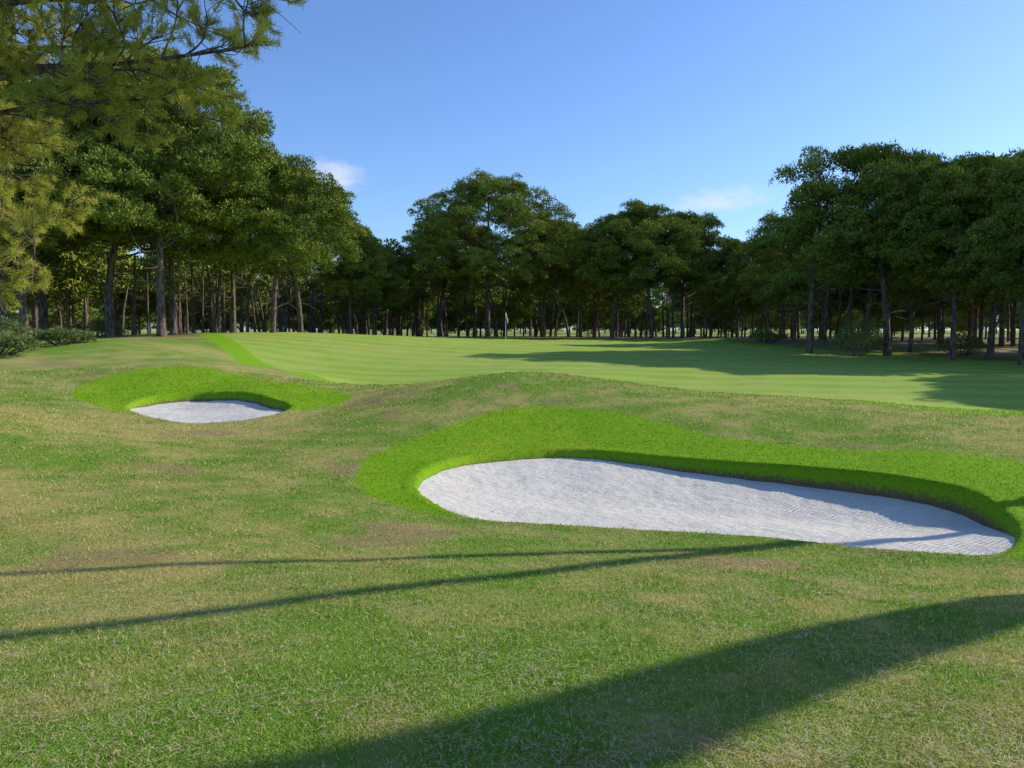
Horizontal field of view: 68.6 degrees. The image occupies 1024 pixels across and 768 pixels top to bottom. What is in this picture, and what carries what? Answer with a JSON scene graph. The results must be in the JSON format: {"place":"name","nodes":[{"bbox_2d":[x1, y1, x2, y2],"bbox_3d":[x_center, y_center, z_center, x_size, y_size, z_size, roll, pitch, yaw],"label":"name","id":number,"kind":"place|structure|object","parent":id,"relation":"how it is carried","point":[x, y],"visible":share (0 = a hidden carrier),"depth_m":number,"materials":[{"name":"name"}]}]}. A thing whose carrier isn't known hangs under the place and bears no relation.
{"place":"outdoors","nodes":[
{"label":"outdoors","id":0,"kind":"place"},
{"bbox_2d":[0,330,1023,767],"bbox_3d":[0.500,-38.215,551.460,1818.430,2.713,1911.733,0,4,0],"label":"ground","id":1,"kind":"structure","parent":0,"point":[924,372],"depth_m":8.47,"materials":[{"name":"green plant"}]},
{"bbox_2d":[0,329,45,354],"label":"shrub","id":2,"kind":"object","parent":1,"relation":"on","point":[17,343],"visible":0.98,"depth_m":26.79,"materials":[{"name":"green plant"}]},
{"bbox_2d":[0,315,52,342],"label":"shrub","id":3,"kind":"object","parent":1,"relation":"on","point":[22,328],"visible":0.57,"depth_m":29.94,"materials":[{"name":"green plant"}]},
{"bbox_2d":[0,137,106,330],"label":"pine tree","id":4,"kind":"object","parent":1,"relation":"on","point":[3,313],"visible":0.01,"depth_m":43.69,"materials":[{"name":"green plant"}]},
{"bbox_2d":[0,116,115,330],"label":"pine tree","id":5,"kind":"object","parent":1,"relation":"on","point":[43,312],"visible":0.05,"depth_m":49.57,"materials":[{"name":"green plant"}]},
{"bbox_2d":[0,75,125,336],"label":"pine tree","id":6,"kind":"object","parent":1,"relation":"on","point":[48,166],"visible":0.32,"depth_m":39.19,"materials":[{"name":"green plant"}]},
{"bbox_2d":[31,325,99,344],"bbox_3d":[-17.959,-1.943,29.974,2.231,0.950,2.470,0,4,0],"label":"shrub","id":7,"kind":"object","parent":1,"relation":"on","point":[57,334],"visible":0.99,"depth_m":29.47,"materials":[{"name":"green plant"}]},
{"bbox_2d":[62,316,130,336],"bbox_3d":[-26.233,-3.545,46.837,3.928,1.432,3.924,0,4,0],"label":"shrub","id":8,"kind":"object","parent":1,"relation":"on","point":[99,325],"visible":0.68,"depth_m":46.95,"materials":[{"name":"green plant"}]},
{"bbox_2d":[11,86,229,336],"bbox_3d":[-23.651,-10.687,46.763,14.359,16.310,13.207,-2,5,-25],"label":"pine tree","id":9,"kind":"object","parent":1,"relation":"on","point":[111,274],"visible":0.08,"depth_m":45.48,"materials":[{"name":"green plant"}]},
{"bbox_2d":[11,34,283,336],"bbox_3d":[-20.464,-11.062,43.497,13.534,17.288,14.728,2,5,25],"label":"pine tree","id":10,"kind":"object","parent":1,"relation":"on","point":[243,148],"visible":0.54,"depth_m":41.74,"materials":[{"name":"green plant"}]},
{"bbox_2d":[0,0,307,314],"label":"pine tree","id":11,"kind":"object","parent":1,"relation":"on","point":[90,79],"visible":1,"depth_m":9.86,"materials":[{"name":"green plant"}]},
{"bbox_2d":[87,123,242,333],"bbox_3d":[-22.404,-10.459,49.321,10.667,15.119,10.284,1,4,9],"label":"pine tree","id":12,"kind":"object","parent":1,"relation":"on","point":[175,251],"visible":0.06,"depth_m":49.40,"materials":[{"name":"green plant"}]},
{"bbox_2d":[130,400,282,422],"bbox_3d":[-7.994,0.701,19.632,5.098,0.295,3.000,3,5,32],"label":"sand bunker","id":13,"kind":"object","parent":1,"relation":"on","point":[203,411],"visible":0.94,"depth_m":19.82},
{"bbox_2d":[156,153,293,332],"bbox_3d":[-19.699,-10.112,52.427,9.698,13.744,9.349,-1,4,-10],"label":"pine tree","id":14,"kind":"object","parent":1,"relation":"on","point":[228,267],"visible":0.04,"depth_m":52.35,"materials":[{"name":"green plant"}]},
{"bbox_2d":[204,152,356,332],"bbox_3d":[-14.819,-9.001,48.859,9.685,11.960,10.530,-2,5,-29],"label":"pine tree","id":15,"kind":"object","parent":1,"relation":"on","point":[280,237],"visible":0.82,"depth_m":47.41,"materials":[{"name":"green plant"}]},
{"bbox_2d":[208,182,363,332],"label":"pine tree","id":16,"kind":"object","parent":1,"relation":"on","point":[344,250],"visible":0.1,"depth_m":59.47,"materials":[{"name":"green plant"}]},
{"bbox_2d":[313,221,391,333],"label":"pine tree","id":17,"kind":"object","parent":1,"relation":"on","point":[367,242],"visible":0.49,"depth_m":66.90,"materials":[{"name":"green plant"}]},
{"bbox_2d":[330,245,409,334],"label":"pine tree","id":18,"kind":"object","parent":1,"relation":"on","point":[373,294],"visible":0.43,"depth_m":73.71,"materials":[{"name":"green plant"}]},
{"bbox_2d":[358,254,430,335],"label":"pine tree","id":19,"kind":"object","parent":1,"relation":"on","point":[414,304],"visible":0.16,"depth_m":84.68,"materials":[{"name":"green plant"}]},
{"bbox_2d":[393,213,502,335],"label":"pine tree","id":20,"kind":"object","parent":1,"relation":"on","point":[455,287],"visible":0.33,"depth_m":77.78,"materials":[{"name":"green plant"}]},
{"bbox_2d":[403,168,577,336],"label":"pine tree","id":21,"kind":"object","parent":1,"relation":"on","point":[515,210],"visible":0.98,"depth_m":70.79,"materials":[{"name":"green plant"}]},
{"bbox_2d":[2,502,1006,766],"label":"fallen leaf debris","id":22,"kind":"object","parent":1,"relation":"on","point":[460,636],"visible":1,"depth_m":3.90,"materials":[{"name":"brown plant"}]},
{"bbox_2d":[0,276,1020,333],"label":"distant tree line","id":23,"kind":"object","parent":1,"relation":"on","point":[655,295],"visible":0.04,"depth_m":176.19,"materials":[{"name":"green plant"}]},
{"bbox_2d":[0,153,1021,346],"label":"distant pine woods","id":24,"kind":"object","parent":1,"relation":"on","point":[135,308],"visible":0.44,"depth_m":83.79,"materials":[{"name":"green plant"}]},
{"bbox_2d":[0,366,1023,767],"bbox_3d":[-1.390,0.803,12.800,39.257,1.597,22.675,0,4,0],"label":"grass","id":25,"kind":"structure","parent":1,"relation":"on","point":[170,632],"depth_m":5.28,"materials":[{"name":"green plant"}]},
{"bbox_2d":[500,215,587,336],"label":"pine tree","id":26,"kind":"object","parent":1,"relation":"on","point":[542,286],"visible":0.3,"depth_m":78.16,"materials":[{"name":"green plant"}]},
{"bbox_2d":[543,232,602,336],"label":"pine tree","id":27,"kind":"object","parent":1,"relation":"on","point":[588,286],"visible":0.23,"depth_m":80.62,"materials":[{"name":"green plant"}]},
{"bbox_2d":[567,210,675,337],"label":"pine tree","id":28,"kind":"object","parent":1,"relation":"on","point":[589,272],"visible":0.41,"depth_m":69.94,"materials":[{"name":"green plant"}]},
{"bbox_2d":[583,198,704,337],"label":"pine tree","id":29,"kind":"object","parent":1,"relation":"on","point":[652,226],"visible":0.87,"depth_m":68.16,"materials":[{"name":"green plant"}]},
{"bbox_2d":[649,208,731,337],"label":"pine tree","id":30,"kind":"object","parent":1,"relation":"on","point":[701,224],"visible":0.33,"depth_m":72.48,"materials":[{"name":"green plant"}]},
{"bbox_2d":[418,458,1014,554],"bbox_3d":[2.489,1.744,11.549,8.394,0.343,5.035,1,4,18],"label":"sand bunker","id":31,"kind":"object","parent":1,"relation":"on","point":[586,492],"visible":0.86,"depth_m":11.31},
{"bbox_2d":[688,236,774,337],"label":"pine tree","id":32,"kind":"object","parent":1,"relation":"on","point":[732,261],"visible":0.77,"depth_m":70.90,"materials":[{"name":"green plant"}]},
{"bbox_2d":[748,328,788,341],"bbox_3d":[19.590,-3.733,57.679,3.307,1.213,3.470,0,4,0],"label":"shrub","id":33,"kind":"object","parent":1,"relation":"on","point":[769,335],"visible":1,"depth_m":56.92,"materials":[{"name":"green plant"}]},
{"bbox_2d":[752,234,824,333],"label":"pine tree","id":34,"kind":"object","parent":1,"relation":"on","point":[779,301],"visible":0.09,"depth_m":68.84,"materials":[{"name":"green plant"}]},
{"bbox_2d":[735,207,851,339],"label":"pine tree","id":35,"kind":"object","parent":1,"relation":"on","point":[765,292],"visible":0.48,"depth_m":58.46,"materials":[{"name":"green plant"}]},
{"bbox_2d":[752,145,877,352],"bbox_3d":[18.957,-8.252,46.644,7.047,13.395,6.125,4,6,44],"label":"pine tree","id":36,"kind":"object","parent":1,"relation":"on","point":[813,164],"visible":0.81,"depth_m":46.62,"materials":[{"name":"green plant"}]},
{"bbox_2d":[827,311,886,355],"bbox_3d":[20.729,-2.981,44.932,3.502,2.880,3.431,0,4,0],"label":"shrub","id":37,"kind":"object","parent":1,"relation":"on","point":[862,337],"visible":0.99,"depth_m":44.81,"materials":[{"name":"green plant"}]},
{"bbox_2d":[832,327,882,349],"bbox_3d":[23.862,-3.166,51.902,3.426,1.774,3.731,3,5,36],"label":"shrub","id":38,"kind":"object","parent":1,"relation":"on","point":[875,343],"visible":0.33,"depth_m":51.59,"materials":[{"name":"green plant"}]},
{"bbox_2d":[783,139,977,355],"bbox_3d":[22.708,-8.262,46.913,11.006,13.591,11.966,1,4,20],"label":"pine tree","id":39,"kind":"object","parent":1,"relation":"on","point":[889,166],"visible":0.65,"depth_m":45.04,"materials":[{"name":"green plant"}]},
{"bbox_2d":[826,178,984,351],"bbox_3d":[26.374,-7.934,50.319,10.189,12.220,7.909,2,5,26],"label":"pine tree","id":40,"kind":"object","parent":1,"relation":"on","point":[905,291],"visible":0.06,"depth_m":49.87,"materials":[{"name":"green plant"}]},
{"bbox_2d":[868,150,1023,359],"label":"pine tree","id":41,"kind":"object","parent":1,"relation":"on","point":[954,268],"visible":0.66,"depth_m":40.72,"materials":[{"name":"green plant"}]},
{"bbox_2d":[930,332,986,355],"bbox_3d":[28.030,-2.512,46.917,2.983,1.684,3.724,0,4,0],"label":"shrub","id":42,"kind":"object","parent":1,"relation":"on","point":[979,345],"visible":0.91,"depth_m":46.70,"materials":[{"name":"green plant"}]},
{"bbox_2d":[923,147,1023,358],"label":"pine tree","id":43,"kind":"object","parent":1,"relation":"on","point":[990,351],"visible":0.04,"depth_m":43.69,"materials":[{"name":"green plant"}]},
{"bbox_2d":[927,156,1023,364],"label":"pine tree","id":44,"kind":"object","parent":1,"relation":"on","point":[1009,213],"visible":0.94,"depth_m":37.08,"materials":[{"name":"green plant"}]},
{"bbox_2d":[971,203,1023,266],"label":"pine tree","id":45,"kind":"object","parent":1,"relation":"on","point":[1006,237],"visible":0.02,"depth_m":39.85,"materials":[{"name":"green plant"}]},
{"bbox_2d":[1,0,1023,329],"label":"sky","id":46,"kind":"structure","parent":0,"point":[681,105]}
]}

